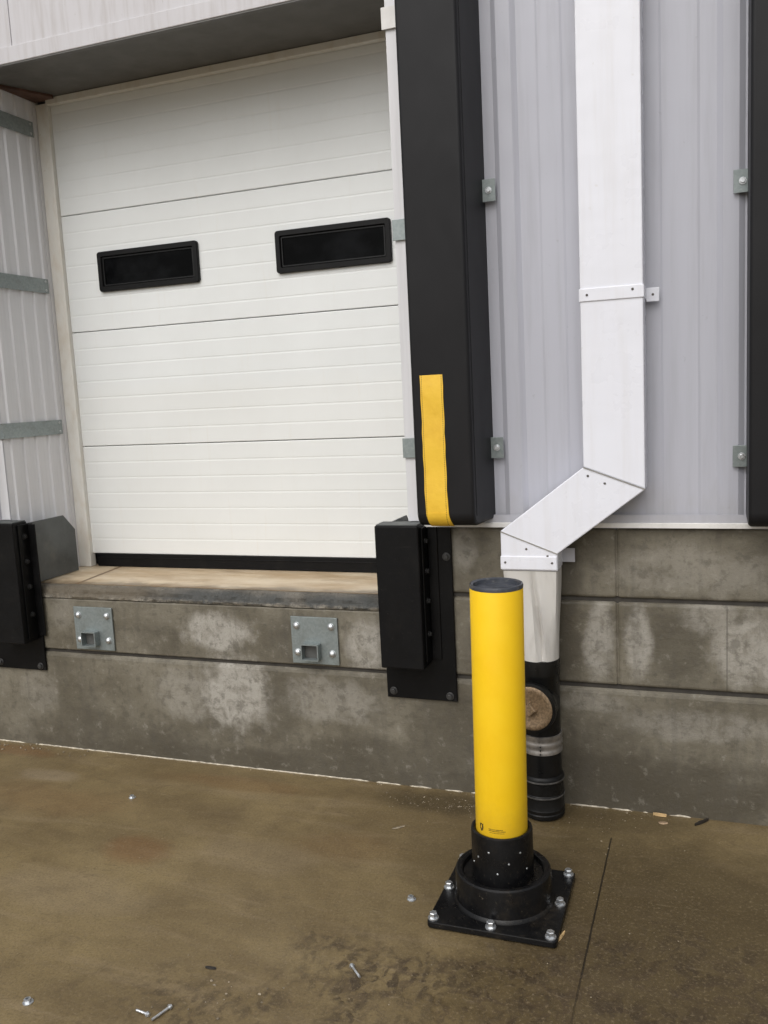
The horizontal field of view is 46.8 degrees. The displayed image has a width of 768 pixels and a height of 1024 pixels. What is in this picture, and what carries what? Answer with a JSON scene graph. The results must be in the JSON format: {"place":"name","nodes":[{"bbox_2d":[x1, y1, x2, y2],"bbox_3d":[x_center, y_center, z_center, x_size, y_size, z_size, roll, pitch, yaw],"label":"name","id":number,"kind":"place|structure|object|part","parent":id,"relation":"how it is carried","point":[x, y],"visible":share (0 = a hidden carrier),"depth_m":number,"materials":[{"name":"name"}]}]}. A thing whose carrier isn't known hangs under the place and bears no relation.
{"place":"outdoors","nodes":[
{"label":"outdoors","id":0,"kind":"place"},
{"bbox_2d":[0,740,767,1023],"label":"ground","id":1,"kind":"structure","parent":0,"point":[249,875],"depth_m":2.96,"materials":[{"name":"brown concrete"}]},
{"bbox_2d":[22,996,33,1005],"bbox_3d":[-1.032,1.417,2.569,0.031,0.010,0.031,0,8,20],"label":"loose nut","id":2,"kind":"object","parent":1,"relation":"on","point":[28,1000],"visible":1,"depth_m":2.57,"materials":[{"name":"metal"}]},
{"bbox_2d":[136,1009,150,1017],"bbox_3d":[-0.679,1.409,2.493,0.050,0.017,0.018,0,8,20],"label":"loose bolt","id":3,"kind":"object","parent":1,"relation":"on","point":[147,1014],"visible":1,"depth_m":2.49,"materials":[{"name":"metal"}]},
{"bbox_2d":[151,1004,172,1020],"bbox_3d":[-0.625,1.406,2.490,0.017,0.017,0.069,3,10,38],"label":"loose bolt","id":4,"kind":"object","parent":1,"relation":"on","point":[170,1006],"visible":1,"depth_m":2.49,"materials":[{"name":"metal"}]},
{"bbox_2d":[205,966,215,969],"bbox_3d":[-0.524,1.377,2.679,0.035,0.006,0.008,0,8,20],"label":"dark splinter","id":5,"kind":"object","parent":1,"relation":"on","point":[210,967],"visible":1,"depth_m":2.68,"materials":[{"name":"grey wood"}]},
{"bbox_2d":[349,963,360,977],"bbox_3d":[-0.085,1.360,2.628,0.017,0.017,0.065,-6,8,-24],"label":"loose bolt","id":6,"kind":"object","parent":1,"relation":"on","point":[352,965],"visible":1,"depth_m":2.63,"materials":[{"name":"metal"}]},
{"bbox_2d":[0,741,763,1019],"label":"grit","id":7,"kind":"object","parent":1,"relation":"on","point":[217,1018],"visible":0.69,"depth_m":3.52,"materials":[{"name":"gravel"}]},
{"bbox_2d":[0,0,767,825],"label":"warehouse building","id":8,"kind":"structure","parent":1,"relation":"on","point":[664,650],"depth_m":3.50,"materials":[{"name":"concrete"}]},
{"bbox_2d":[0,110,33,137],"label":"mounting strap","id":9,"kind":"object","parent":8,"relation":"attached to","point":[15,123],"visible":1,"depth_m":4.38,"materials":[{"name":"metal"}]},
{"bbox_2d":[0,273,48,293],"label":"mounting strap","id":10,"kind":"object","parent":8,"relation":"attached to","point":[23,283],"visible":1,"depth_m":4.43,"materials":[{"name":"metal"}]},
{"bbox_2d":[0,420,62,438],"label":"mounting strap","id":11,"kind":"object","parent":8,"relation":"attached to","point":[26,429],"visible":1,"depth_m":4.47,"materials":[{"name":"metal"}]},
{"bbox_2d":[0,515,78,669],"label":"dock bumper","id":12,"kind":"object","parent":8,"relation":"attached to","point":[33,554],"visible":1,"depth_m":4.37,"materials":[{"name":"black rubber"}]},
{"bbox_2d":[73,606,115,650],"bbox_3d":[-1.415,0.569,4.296,0.224,0.212,0.045,0,8,20],"label":"receiver plate","id":13,"kind":"object","parent":8,"relation":"attached to","point":[94,628],"visible":1,"depth_m":4.30,"materials":[{"name":"metal"}]},
{"bbox_2d":[51,41,407,572],"bbox_3d":[-0.696,-0.911,4.335,2.005,2.425,0.058,0,8,20],"label":"overhead door","id":14,"kind":"structure","parent":8,"relation":"in","point":[230,255],"depth_m":4.33,"materials":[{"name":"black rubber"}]},
{"bbox_3d":[-1.185,-1.229,4.448,0.592,0.200,0.022,0,8,20],"label":"window","id":15,"kind":"part","parent":14,"relation":"part of","materials":[{"name":"black plastic"}]},
{"bbox_2d":[51,41,391,216],"bbox_3d":[-0.739,-1.823,4.221,2.005,0.585,0.040,0,8,20],"label":"door panel","id":16,"kind":"structure","parent":14,"relation":"in","point":[323,116],"depth_m":4.20,"materials":[{"name":"white metal"}]},
{"bbox_2d":[61,170,397,332],"bbox_3d":[-0.710,-1.238,4.300,2.005,0.589,0.040,0,8,20],"label":"door panel","id":17,"kind":"structure","parent":14,"relation":"in","point":[233,232],"depth_m":4.29,"materials":[{"name":"white metal"}]},
{"bbox_2d":[72,306,403,445],"bbox_3d":[-0.680,-0.649,4.380,2.005,0.594,0.040,0,8,20],"label":"door panel","id":18,"kind":"structure","parent":14,"relation":"in","point":[331,374],"depth_m":4.36,"materials":[{"name":"white metal"}]},
{"bbox_2d":[83,437,407,557],"bbox_3d":[-0.650,-0.066,4.458,2.005,0.577,0.040,0,8,20],"label":"door panel","id":19,"kind":"structure","parent":14,"relation":"in","point":[311,497],"depth_m":4.45,"materials":[{"name":"white metal"}]},
{"bbox_3d":[-0.239,-1.228,4.098,0.580,0.196,0.022,0,8,20],"label":"window","id":20,"kind":"part","parent":14,"relation":"part of","materials":[{"name":"black plastic"}]},
{"bbox_2d":[290,616,339,664],"bbox_3d":[-0.310,0.569,3.888,0.224,0.212,0.045,0,8,20],"label":"receiver plate","id":21,"kind":"object","parent":8,"relation":"attached to","point":[315,640],"visible":1,"depth_m":3.89,"materials":[{"name":"metal"}]},
{"bbox_2d":[374,515,457,701],"bbox_3d":[0.184,0.399,3.821,0.310,0.764,0.445,0,8,20],"label":"dock bumper","id":22,"kind":"object","parent":8,"relation":"attached to","point":[414,565],"visible":0.98,"depth_m":3.64,"materials":[{"name":"black rubber"}]},
{"bbox_2d":[381,0,503,525],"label":"seal pad","id":23,"kind":"object","parent":8,"relation":"attached to","point":[454,447],"visible":1,"depth_m":3.25,"materials":[{"name":"black fabric"}]},
{"bbox_2d":[500,0,658,820],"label":"downspout","id":24,"kind":"object","parent":8,"relation":"attached to","point":[609,478],"visible":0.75,"depth_m":3.17,"materials":[{"name":"white metal"}]},
{"bbox_2d":[733,0,767,526],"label":"seal pad","id":25,"kind":"object","parent":8,"relation":"attached to","point":[751,455],"visible":1,"depth_m":2.90,"materials":[{"name":"black fabric"}]},
{"bbox_2d":[407,894,415,901],"bbox_3d":[0.093,1.302,2.992,0.031,0.010,0.031,0,8,20],"label":"loose nut","id":26,"kind":"object","parent":1,"relation":"on","point":[411,898],"visible":1,"depth_m":2.99,"materials":[{"name":"metal"}]},
{"bbox_2d":[427,577,574,947],"bbox_3d":[0.372,0.760,2.875,0.412,1.087,0.412,0,8,20],"label":"bollard","id":27,"kind":"object","parent":1,"relation":"on","point":[505,881],"visible":1,"depth_m":2.81,"materials":[{"name":"yellow plastic"}]},
{"bbox_2d":[653,812,666,816],"bbox_3d":[1.081,1.186,3.474,0.050,0.010,0.011,0,8,20],"label":"wood chip","id":28,"kind":"object","parent":1,"relation":"on","point":[660,814],"visible":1,"depth_m":3.47,"materials":[{"name":"beige wood"}]},
{"bbox_2d":[695,818,708,825],"bbox_3d":[1.219,1.189,3.401,0.075,0.010,0.010,-7,9,-29],"label":"twig","id":29,"kind":"object","parent":1,"relation":"on","point":[701,821],"visible":1,"depth_m":3.40,"materials":[{"name":"black wood"}]}
]}

